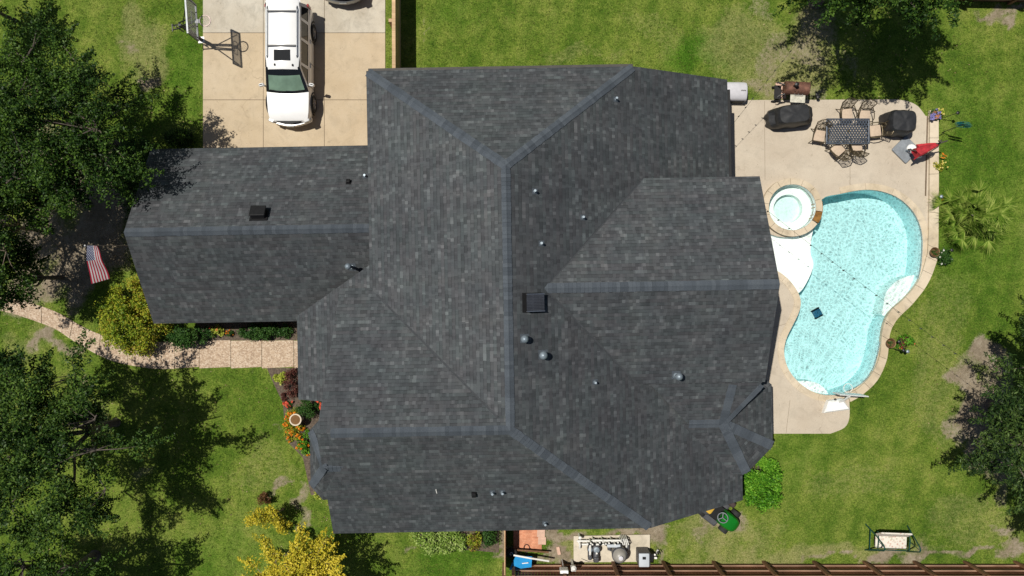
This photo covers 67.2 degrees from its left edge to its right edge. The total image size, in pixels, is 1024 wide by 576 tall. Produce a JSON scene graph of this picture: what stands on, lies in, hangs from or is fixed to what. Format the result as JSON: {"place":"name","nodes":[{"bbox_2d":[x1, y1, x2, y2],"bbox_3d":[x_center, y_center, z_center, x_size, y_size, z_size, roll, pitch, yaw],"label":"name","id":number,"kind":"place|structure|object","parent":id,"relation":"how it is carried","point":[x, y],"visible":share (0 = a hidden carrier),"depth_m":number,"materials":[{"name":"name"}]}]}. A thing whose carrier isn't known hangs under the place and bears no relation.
{"place":"outdoors","nodes":[
{"label":"outdoors","id":0,"kind":"place"},
{"bbox_2d":[0,297,297,368],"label":"path","id":1,"kind":"structure","parent":0,"point":[244,354],"depth_m":34.97,"materials":[{"name":"beige concrete"}]},
{"bbox_2d":[203,0,384,147],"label":"driveway","id":2,"kind":"structure","parent":0,"point":[233,68],"depth_m":34.97,"materials":[{"name":"concrete"}]},
{"bbox_2d":[259,0,316,126],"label":"parked suv","id":3,"kind":"object","parent":2,"relation":"on","point":[290,37],"visible":1,"depth_m":33.50,"materials":[{"name":"white paint"}]},
{"bbox_2d":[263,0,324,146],"bbox_3d":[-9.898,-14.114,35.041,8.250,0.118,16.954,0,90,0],"label":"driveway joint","id":4,"kind":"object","parent":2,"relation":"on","point":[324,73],"depth_m":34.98,"materials":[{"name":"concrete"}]},
{"bbox_2d":[326,0,361,4],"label":"parked suv","id":5,"kind":"object","parent":2,"relation":"on","point":[343,2],"visible":1,"depth_m":34.38,"materials":[{"name":"paint"}]},
{"bbox_2d":[0,0,1023,575],"bbox_3d":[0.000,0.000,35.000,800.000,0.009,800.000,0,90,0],"label":"lawn","id":6,"kind":"structure","parent":0,"point":[100,226],"depth_m":35.00,"materials":[{"name":"green plant"}]},
{"bbox_2d":[0,5,17,22],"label":"oak tree","id":7,"kind":"object","parent":6,"relation":"on","point":[4,14],"visible":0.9,"depth_m":33.98,"materials":[{"name":"green plant"}]},
{"bbox_2d":[0,167,46,310],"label":"oak tree","id":8,"kind":"object","parent":6,"relation":"on","point":[5,240],"visible":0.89,"depth_m":30.09,"materials":[{"name":"green plant"}]},
{"bbox_2d":[0,234,63,317],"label":"oak tree","id":9,"kind":"object","parent":6,"relation":"on","point":[26,258],"visible":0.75,"depth_m":31.52,"materials":[{"name":"green plant"}]},
{"bbox_2d":[0,144,82,243],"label":"oak tree","id":10,"kind":"object","parent":6,"relation":"on","point":[19,207],"visible":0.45,"depth_m":30.30,"materials":[{"name":"green plant"}]},
{"bbox_2d":[0,518,126,575],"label":"oak tree","id":11,"kind":"object","parent":6,"relation":"on","point":[44,565],"visible":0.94,"depth_m":30.06,"materials":[{"name":"green plant"}]},
{"bbox_2d":[0,0,164,217],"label":"oak tree","id":12,"kind":"object","parent":6,"relation":"on","point":[76,136],"visible":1,"depth_m":29.20,"materials":[{"name":"green plant"}]},
{"bbox_2d":[0,327,174,557],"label":"oak tree","id":13,"kind":"object","parent":6,"relation":"on","point":[51,445],"visible":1,"depth_m":28.93,"materials":[{"name":"green plant"}]},
{"bbox_2d":[123,196,132,220],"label":"hedge shrub","id":14,"kind":"object","parent":6,"relation":"on","point":[126,207],"visible":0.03,"depth_m":34.13,"materials":[{"name":"green plant"}]},
{"bbox_2d":[108,131,155,200],"bbox_3d":[-16.866,-5.432,34.228,2.735,1.636,2.682,-35,90,0],"label":"hedge shrub","id":15,"kind":"object","parent":6,"relation":"on","point":[133,141],"visible":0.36,"depth_m":34.08,"materials":[{"name":"green plant"}]},
{"bbox_2d":[93,274,173,358],"bbox_3d":[-16.862,1.363,33.829,3.407,2.434,3.479,37,90,0],"label":"ornamental shrub","id":16,"kind":"object","parent":6,"relation":"on","point":[123,311],"visible":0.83,"depth_m":33.68,"materials":[{"name":"yellow plant"}]},
{"bbox_2d":[162,124,195,148],"bbox_3d":[-15.010,-6.763,34.564,1.573,1.008,1.303,0,90,0],"label":"hedge shrub","id":17,"kind":"object","parent":6,"relation":"on","point":[177,137],"visible":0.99,"depth_m":34.51,"materials":[{"name":"green plant"}]},
{"bbox_2d":[163,324,216,351],"bbox_3d":[-14.467,2.250,34.397,2.315,1.299,1.296,0,90,0],"label":"hedge shrub","id":18,"kind":"object","parent":6,"relation":"on","point":[182,337],"visible":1,"depth_m":34.28,"materials":[{"name":"green plant"}]},
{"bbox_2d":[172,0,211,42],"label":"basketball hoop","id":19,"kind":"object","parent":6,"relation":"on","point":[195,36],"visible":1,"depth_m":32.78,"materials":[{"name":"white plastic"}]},
{"bbox_2d":[197,321,296,339],"bbox_3d":[-11.511,1.466,35.039,5.568,0.122,1.841,0,90,0],"label":"mulch bed","id":20,"kind":"object","parent":6,"relation":"on","point":[238,325],"visible":0.21,"depth_m":34.98,"materials":[{"name":"brown soil"}]},
{"bbox_2d":[209,324,223,336],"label":"flowering plant","id":21,"kind":"object","parent":20,"relation":"on","point":[217,330],"visible":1,"depth_m":34.75,"materials":[{"name":"yellow plant"}]},
{"bbox_2d":[225,329,234,336],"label":"flowering plant","id":22,"kind":"object","parent":20,"relation":"on","point":[230,333],"visible":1,"depth_m":34.83,"materials":[{"name":"orange plant"}]},
{"bbox_2d":[237,322,293,341],"bbox_3d":[-11.117,1.973,34.639,2.531,0.817,0.957,0,90,0],"label":"hedge shrub","id":23,"kind":"object","parent":20,"relation":"on","point":[265,332],"visible":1,"depth_m":34.58,"materials":[{"name":"green plant"}]},
{"bbox_2d":[242,503,284,528],"bbox_3d":[-10.863,9.960,33.950,1.797,2.319,1.057,-26,90,0],"label":"ornamental tree","id":24,"kind":"object","parent":6,"relation":"on","point":[252,519],"visible":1,"depth_m":33.21,"materials":[{"name":"yellow plant"}]},
{"bbox_2d":[256,491,271,505],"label":"dry plant","id":25,"kind":"object","parent":6,"relation":"on","point":[262,496],"visible":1,"depth_m":34.49,"materials":[{"name":"brown plant"}]},
{"bbox_2d":[271,516,293,534],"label":"ornamental shrub","id":26,"kind":"object","parent":6,"relation":"on","point":[280,527],"visible":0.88,"depth_m":34.58,"materials":[{"name":"yellow plant"}]},
{"bbox_2d":[237,521,346,575],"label":"ornamental tree","id":27,"kind":"object","parent":6,"relation":"on","point":[305,567],"visible":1,"depth_m":31.74,"materials":[{"name":"yellow plant"}]},
{"bbox_2d":[267,368,319,495],"bbox_3d":[-9.023,6.636,35.039,4.227,0.122,6.000,0,90,0],"label":"mulch bed","id":28,"kind":"object","parent":6,"relation":"on","point":[309,424],"visible":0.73,"depth_m":34.98,"materials":[{"name":"brown soil"}]},
{"bbox_2d":[272,371,285,384],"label":"lime plant","id":29,"kind":"object","parent":28,"relation":"on","point":[279,378],"visible":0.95,"depth_m":34.82,"materials":[{"name":"green plant"}]},
{"bbox_2d":[281,392,287,401],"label":"red shrub","id":30,"kind":"object","parent":28,"relation":"on","point":[283,398],"visible":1,"depth_m":34.80,"materials":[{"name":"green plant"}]},
{"bbox_2d":[282,400,292,409],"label":"flowering plant","id":31,"kind":"object","parent":28,"relation":"on","point":[286,404],"visible":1,"depth_m":34.81,"materials":[{"name":"red plant"}]},
{"bbox_2d":[281,367,297,399],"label":"red shrub","id":32,"kind":"object","parent":28,"relation":"on","point":[288,376],"visible":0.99,"depth_m":34.62,"materials":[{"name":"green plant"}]},
{"bbox_2d":[282,407,305,442],"bbox_3d":[-9.854,6.169,34.728,1.031,0.638,1.688,0,90,0],"label":"lantana","id":33,"kind":"object","parent":28,"relation":"on","point":[288,428],"visible":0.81,"depth_m":34.70,"materials":[{"name":"orange plant"}]},
{"bbox_2d":[289,413,303,425],"bbox_3d":[-9.636,5.864,34.648,0.540,0.805,0.540,0,90,0],"label":"birdbath","id":34,"kind":"object","parent":28,"relation":"on","point":[295,419],"visible":0.99,"depth_m":34.27,"materials":[{"name":"stone"}]},
{"bbox_2d":[295,428,309,455],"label":"lantana","id":35,"kind":"object","parent":28,"relation":"on","point":[302,445],"visible":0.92,"depth_m":34.72,"materials":[{"name":"green plant"}]},
{"bbox_2d":[294,400,319,420],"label":"rose bush","id":36,"kind":"object","parent":28,"relation":"on","point":[306,409],"visible":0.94,"depth_m":34.57,"materials":[{"name":"green plant"}]},
{"bbox_2d":[313,492,320,499],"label":"yellow shoot","id":37,"kind":"object","parent":28,"relation":"on","point":[317,496],"visible":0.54,"depth_m":34.70,"materials":[{"name":"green plant"}]},
{"bbox_2d":[389,0,400,67],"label":"driveway fence","id":38,"kind":"object","parent":6,"relation":"on","point":[395,22],"visible":0.79,"depth_m":33.68,"materials":[{"name":"brown wood"}]},
{"bbox_2d":[124,64,779,533],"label":"house","id":39,"kind":"structure","parent":6,"relation":"on","point":[506,298],"depth_m":29.45,"materials":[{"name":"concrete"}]},
{"bbox_2d":[84,245,127,283],"bbox_3d":[-15.831,-1.010,31.680,2.482,2.440,1.680,0,90,0],"label":"flag","id":40,"kind":"object","parent":39,"relation":"attached to","point":[98,271],"visible":0.98,"depth_m":31.00,"materials":[{"name":"multicoloured fabric"}]},
{"bbox_2d":[731,15,819,125],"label":"string lights","id":41,"kind":"object","parent":39,"relation":"hanging from","point":[774,71],"visible":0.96,"depth_m":31.57,"materials":[{"name":"black plastic"}]},
{"bbox_2d":[420,531,498,552],"bbox_3d":[-2.386,10.830,35.039,3.591,0.122,2.386,0,90,0],"label":"mulch bed","id":42,"kind":"object","parent":6,"relation":"on","point":[494,547],"visible":0.21,"depth_m":34.98,"materials":[{"name":"brown soil"}]},
{"bbox_2d":[408,531,472,556],"bbox_3d":[-3.125,11.237,34.554,3.098,0.986,1.722,0,90,0],"label":"groundcover shrub","id":43,"kind":"object","parent":42,"relation":"on","point":[443,545],"visible":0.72,"depth_m":34.43,"materials":[{"name":"green plant"}]},
{"bbox_2d":[465,531,482,551],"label":"groundcover shrub","id":44,"kind":"object","parent":42,"relation":"on","point":[475,539],"visible":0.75,"depth_m":34.48,"materials":[{"name":"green plant"}]},
{"bbox_2d":[481,531,498,548],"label":"groundcover shrub","id":45,"kind":"object","parent":42,"relation":"on","point":[488,537],"visible":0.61,"depth_m":34.33,"materials":[{"name":"green plant"}]},
{"bbox_2d":[502,531,505,575],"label":"side fence","id":46,"kind":"object","parent":6,"relation":"on","point":[504,568],"visible":0.45,"depth_m":33.41,"materials":[{"name":"brown wood"}]},
{"bbox_2d":[513,530,541,552],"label":"paver patio","id":47,"kind":"structure","parent":6,"relation":"on","point":[521,538],"depth_m":34.95,"materials":[{"name":"orange brick"}]},
{"bbox_2d":[506,548,548,569],"bbox_3d":[0.685,12.089,34.550,1.941,0.886,0.966,0,90,0],"label":"wheelbarrow","id":48,"kind":"object","parent":47,"relation":"on","point":[519,562],"visible":0.98,"depth_m":34.29,"materials":[{"name":"blue plastic"}]},
{"bbox_2d":[537,530,544,536],"bbox_3d":[1.318,11.136,34.975,0.360,0.060,0.340,2,90,0],"label":"paving slab","id":49,"kind":"object","parent":6,"relation":"on","point":[540,533],"depth_m":34.95,"materials":[{"name":"beige concrete"}]},
{"bbox_2d":[538,537,545,544],"bbox_3d":[1.364,11.477,34.975,0.360,0.060,0.340,2,90,0],"label":"paving slab","id":50,"kind":"object","parent":6,"relation":"on","point":[541,540],"depth_m":34.95,"materials":[{"name":"beige concrete"}]},
{"bbox_2d":[570,559,575,570],"bbox_3d":[2.704,12.304,34.360,0.240,1.480,0.280,0,90,0],"label":"control post","id":51,"kind":"object","parent":6,"relation":"on","point":[572,566],"visible":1,"depth_m":33.73,"materials":[{"name":"white plastic"}]},
{"bbox_2d":[573,534,649,561],"bbox_3d":[4.523,11.807,35.000,3.454,0.200,1.250,0,90,0],"label":"equipment pad","id":52,"kind":"object","parent":6,"relation":"on","point":[634,542],"visible":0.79,"depth_m":34.90,"materials":[{"name":"concrete"}]},
{"bbox_2d":[587,545,592,559],"bbox_3d":[3.513,11.923,34.690,0.259,0.412,0.624,0,90,0],"label":"pool pump","id":53,"kind":"object","parent":52,"relation":"on","point":[589,557],"visible":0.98,"depth_m":34.59,"materials":[{"name":"metal"}]},
{"bbox_2d":[592,545,599,562],"bbox_3d":[3.785,11.935,34.638,0.360,0.515,0.780,0,90,0],"label":"pool pump","id":54,"kind":"object","parent":52,"relation":"on","point":[596,549],"visible":0.99,"depth_m":34.49,"materials":[{"name":"metal"}]},
{"bbox_2d":[577,535,628,554],"bbox_3d":[4.098,11.532,34.551,2.318,0.702,0.770,-8,90,0],"label":"pipe manifold","id":55,"kind":"object","parent":52,"relation":"on","point":[609,544],"visible":1,"depth_m":34.39,"materials":[{"name":"white plastic"}]},
{"bbox_2d":[607,545,628,562],"bbox_3d":[4.782,11.853,34.335,0.990,1.090,0.735,0,90,0],"label":"pool filter","id":56,"kind":"object","parent":52,"relation":"on","point":[619,554],"visible":0.94,"depth_m":34.03,"materials":[{"name":"grey plastic"}]},
{"bbox_2d":[636,547,660,566],"bbox_3d":[6.139,12.034,34.480,1.060,0.969,0.620,0,90,0],"label":"pool heater","id":57,"kind":"object","parent":52,"relation":"on","point":[644,557],"visible":1,"depth_m":34.13,"materials":[{"name":"black plastic"}]},
{"bbox_2d":[698,503,740,533],"bbox_3d":[9.313,10.017,34.390,2.072,1.216,1.434,38,90,0],"label":"riding mower","id":58,"kind":"object","parent":6,"relation":"on","point":[725,518],"visible":0.64,"depth_m":34.46,"materials":[{"name":"green paint"}]},
{"bbox_2d":[727,82,747,104],"bbox_3d":[9.836,-8.819,34.635,1.600,0.751,0.950,1,90,0],"label":"equipment housing","id":59,"kind":"object","parent":6,"relation":"on","point":[738,92],"visible":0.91,"depth_m":34.34,"materials":[{"name":"white metal"}]},
{"bbox_2d":[742,456,784,513],"bbox_3d":[11.050,8.736,34.005,2.311,2.082,2.811,0,90,0],"label":"citrus bush","id":60,"kind":"object","parent":6,"relation":"on","point":[757,484],"visible":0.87,"depth_m":33.81,"materials":[{"name":"green plant"}]},
{"bbox_2d":[512,560,1023,575],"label":"cedar fence","id":61,"kind":"object","parent":6,"relation":"on","point":[865,568],"visible":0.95,"depth_m":34.02,"materials":[{"name":"brown wood"}]},
{"bbox_2d":[560,559,567,573],"bbox_3d":[2.273,12.335,34.235,0.360,1.630,0.152,0,90,0],"label":"electric box","id":62,"kind":"object","parent":61,"relation":"attached to","point":[563,569],"visible":1,"depth_m":33.53,"materials":[{"name":"white plastic"}]},
{"bbox_2d":[772,0,972,40],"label":"oak tree","id":63,"kind":"object","parent":6,"relation":"on","point":[913,8],"visible":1,"depth_m":28.21,"materials":[{"name":"green plant"}]},
{"bbox_2d":[864,524,920,552],"bbox_3d":[17.001,11.351,34.242,1.960,1.534,1.227,2,90,0],"label":"garden swing","id":64,"kind":"object","parent":6,"relation":"on","point":[884,540],"visible":1,"depth_m":34.42,"materials":[{"name":"beige fabric"}]},
{"bbox_2d":[848,110,938,401],"bbox_3d":[18.082,-1.221,34.946,2.210,0.208,13.780,16,90,0],"label":"stone border","id":65,"kind":"object","parent":6,"relation":"on","point":[905,302],"visible":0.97,"depth_m":34.85,"materials":[{"name":"beige stone"}]},
{"bbox_2d":[886,338,895,347],"bbox_3d":[17.046,2.477,34.735,0.450,0.220,0.450,0,90,0],"label":"copper bowl","id":66,"kind":"object","parent":65,"relation":"on","point":[890,342],"visible":1,"depth_m":34.69,"materials":[{"name":"brown metal"}]},
{"bbox_2d":[929,108,940,119],"bbox_3d":[19.066,-7.800,34.691,0.582,0.402,0.601,0,90,0],"label":"flower pot","id":67,"kind":"object","parent":65,"relation":"on","point":[935,114],"visible":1,"depth_m":34.61,"materials":[{"name":"purple ceramic"}]},
{"bbox_2d":[930,247,939,256],"bbox_3d":[19.023,-1.614,34.735,0.450,0.220,0.450,0,90,0],"label":"copper bowl","id":68,"kind":"object","parent":65,"relation":"on","point":[934,250],"visible":1,"depth_m":34.70,"materials":[{"name":"brown metal"}]},
{"bbox_2d":[896,333,915,351],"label":"flowering plant","id":69,"kind":"object","parent":6,"relation":"on","point":[907,340],"visible":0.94,"depth_m":34.66,"materials":[{"name":"green plant"}]},
{"bbox_2d":[933,160,948,171],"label":"flowering plant","id":70,"kind":"object","parent":6,"relation":"on","point":[941,165],"visible":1,"depth_m":34.75,"materials":[{"name":"yellow plant"}]},
{"bbox_2d":[938,108,945,118],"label":"flowering plant","id":71,"kind":"object","parent":6,"relation":"on","point":[943,113],"visible":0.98,"depth_m":34.81,"materials":[{"name":"yellow plant"}]},
{"bbox_2d":[935,248,953,265],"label":"flowering plant","id":72,"kind":"object","parent":6,"relation":"on","point":[945,258],"visible":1,"depth_m":34.60,"materials":[{"name":"green plant"}]},
{"bbox_2d":[939,122,971,135],"bbox_3d":[19.538,-7.027,34.004,0.644,2.092,0.256,10,90,0],"label":"wind spinner","id":73,"kind":"object","parent":6,"relation":"on","point":[963,125],"visible":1,"depth_m":33.37,"materials":[{"name":"teal metal"}]},
{"bbox_2d":[929,177,1019,255],"bbox_3d":[20.492,-3.135,34.062,3.893,1.975,3.570,0,90,0],"label":"fan palm","id":74,"kind":"object","parent":6,"relation":"on","point":[994,215],"visible":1,"depth_m":34.18,"materials":[{"name":"green plant"}]},
{"bbox_2d":[947,300,1023,515],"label":"cedar tree","id":75,"kind":"object","parent":6,"relation":"on","point":[1005,410],"visible":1,"depth_m":30.20,"materials":[{"name":"green plant"}]},
{"bbox_2d":[767,210,1009,391],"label":"string lights","id":76,"kind":"object","parent":75,"relation":"hanging from","point":[886,302],"visible":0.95,"depth_m":30.99,"materials":[{"name":"black plastic"}]},
{"bbox_2d":[955,0,1023,4],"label":"cedar fence","id":77,"kind":"object","parent":6,"relation":"on","point":[1009,2],"visible":0.8,"depth_m":34.88,"materials":[{"name":"brown wood"}]},
{"bbox_2d":[13,6,1014,575],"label":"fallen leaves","id":78,"kind":"object","parent":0,"point":[267,388],"visible":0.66,"depth_m":34.98,"materials":[{"name":"brown plant"}]},
{"bbox_2d":[730,99,928,433],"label":"pool deck","id":79,"kind":"structure","parent":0,"point":[770,157],"depth_m":34.96,"materials":[{"name":"concrete"}]},
{"bbox_2d":[763,104,812,129],"bbox_3d":[12.440,-7.682,34.414,2.076,1.078,0.956,-6,90,0],"label":"covered grill","id":80,"kind":"object","parent":79,"relation":"on","point":[790,116],"visible":1,"depth_m":33.95,"materials":[{"name":"black fabric"}]},
{"bbox_2d":[771,81,810,103],"bbox_3d":[12.425,-8.674,34.215,1.370,1.550,0.920,3,90,0],"label":"barrel smoker","id":81,"kind":"object","parent":79,"relation":"on","point":[797,92],"visible":1,"depth_m":33.99,"materials":[{"name":"metal"}]},
{"bbox_2d":[763,178,822,236],"bbox_3d":[12.669,-3.636,35.442,2.772,1.516,2.624,0,90,0],"label":"spa","id":82,"kind":"object","parent":79,"relation":"in","point":[791,207],"visible":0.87,"depth_m":35.25,"materials":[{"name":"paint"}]},
{"bbox_2d":[808,119,832,144],"bbox_3d":[13.798,-6.982,34.455,0.723,1.020,0.960,10,90,0],"label":"patio chair","id":83,"kind":"object","parent":79,"relation":"on","point":[818,135],"visible":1,"depth_m":34.47,"materials":[{"name":"beige fabric"}]},
{"bbox_2d":[824,140,854,161],"bbox_3d":[14.710,-6.075,34.455,0.723,1.020,0.960,-42,90,0],"label":"patio chair","id":84,"kind":"object","parent":79,"relation":"on","point":[837,150],"visible":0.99,"depth_m":34.47,"materials":[{"name":"beige fabric"}]},
{"bbox_2d":[822,383,868,412],"bbox_3d":[14.673,4.887,34.055,1.445,1.810,1.374,-8,90,0],"label":"poolside hoop","id":85,"kind":"object","parent":79,"relation":"on","point":[835,404],"visible":1,"depth_m":34.64,"materials":[{"name":"white plastic"}]},
{"bbox_2d":[764,101,927,429],"bbox_3d":[15.178,-0.953,34.956,7.441,0.001,15.074,0,90,0],"label":"deck joint","id":86,"kind":"object","parent":79,"relation":"on","point":[925,174],"visible":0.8,"depth_m":34.96,"materials":[{"name":"tile"}]},
{"bbox_2d":[822,118,869,145],"bbox_3d":[14.954,-6.977,34.583,1.940,0.770,1.162,0,90,0],"label":"patio table","id":87,"kind":"object","parent":79,"relation":"on","point":[848,130],"visible":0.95,"depth_m":34.27,"materials":[{"name":"metal"}]},
{"bbox_2d":[835,97,857,121],"bbox_3d":[14.985,-7.938,34.455,0.723,1.020,0.960,-6,90,0],"label":"patio chair","id":88,"kind":"object","parent":79,"relation":"on","point":[846,113],"visible":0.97,"depth_m":34.47,"materials":[{"name":"beige fabric"}]},
{"bbox_2d":[771,190,922,394],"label":"swimming pool","id":89,"kind":"structure","parent":79,"relation":"in","point":[872,240],"depth_m":36.30,"materials":[{"name":"liquid"}]},
{"bbox_2d":[810,307,822,318],"bbox_3d":[14.341,1.182,36.148,0.425,0.304,0.434,-29,90,0],"label":"pool cleaner","id":90,"kind":"object","parent":89,"relation":"on","point":[816,312],"visible":1,"depth_m":36.11,"materials":[{"name":"blue plastic"}]},
{"bbox_2d":[778,183,927,400],"bbox_3d":[15.430,0.112,34.977,8.179,0.086,9.299,-16,90,0],"label":"pool coping","id":91,"kind":"object","parent":79,"relation":"on","point":[789,285],"visible":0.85,"depth_m":34.94,"materials":[{"name":"beige stone"}]},
{"bbox_2d":[846,138,869,157],"bbox_3d":[15.442,-6.221,34.455,0.723,1.020,0.960,-4,90,0],"label":"patio chair","id":92,"kind":"object","parent":79,"relation":"on","point":[857,148],"visible":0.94,"depth_m":34.47,"materials":[{"name":"beige fabric"}]},
{"bbox_2d":[854,99,877,124],"bbox_3d":[15.803,-7.870,34.455,0.723,1.020,0.960,3,90,0],"label":"patio chair","id":93,"kind":"object","parent":79,"relation":"on","point":[863,113],"visible":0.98,"depth_m":34.46,"materials":[{"name":"beige fabric"}]},
{"bbox_2d":[864,121,893,138],"bbox_3d":[16.438,-7.063,34.455,0.960,1.020,0.723,-7,90,0],"label":"patio chair","id":94,"kind":"object","parent":79,"relation":"on","point":[875,131],"visible":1,"depth_m":34.47,"materials":[{"name":"beige fabric"}]},
{"bbox_2d":[878,110,916,137],"bbox_3d":[17.301,-7.365,34.392,1.428,1.135,1.111,2,90,0],"label":"covered grill","id":95,"kind":"object","parent":79,"relation":"on","point":[901,123],"visible":0.99,"depth_m":33.87,"materials":[{"name":"black fabric"}]},
{"bbox_2d":[892,136,947,162],"bbox_3d":[18.088,-6.338,34.110,1.178,1.700,1.372,45,90,0],"label":"folded parasol","id":96,"kind":"object","parent":79,"relation":"on","point":[905,149],"visible":1,"depth_m":34.74,"materials":[{"name":"red fabric"}]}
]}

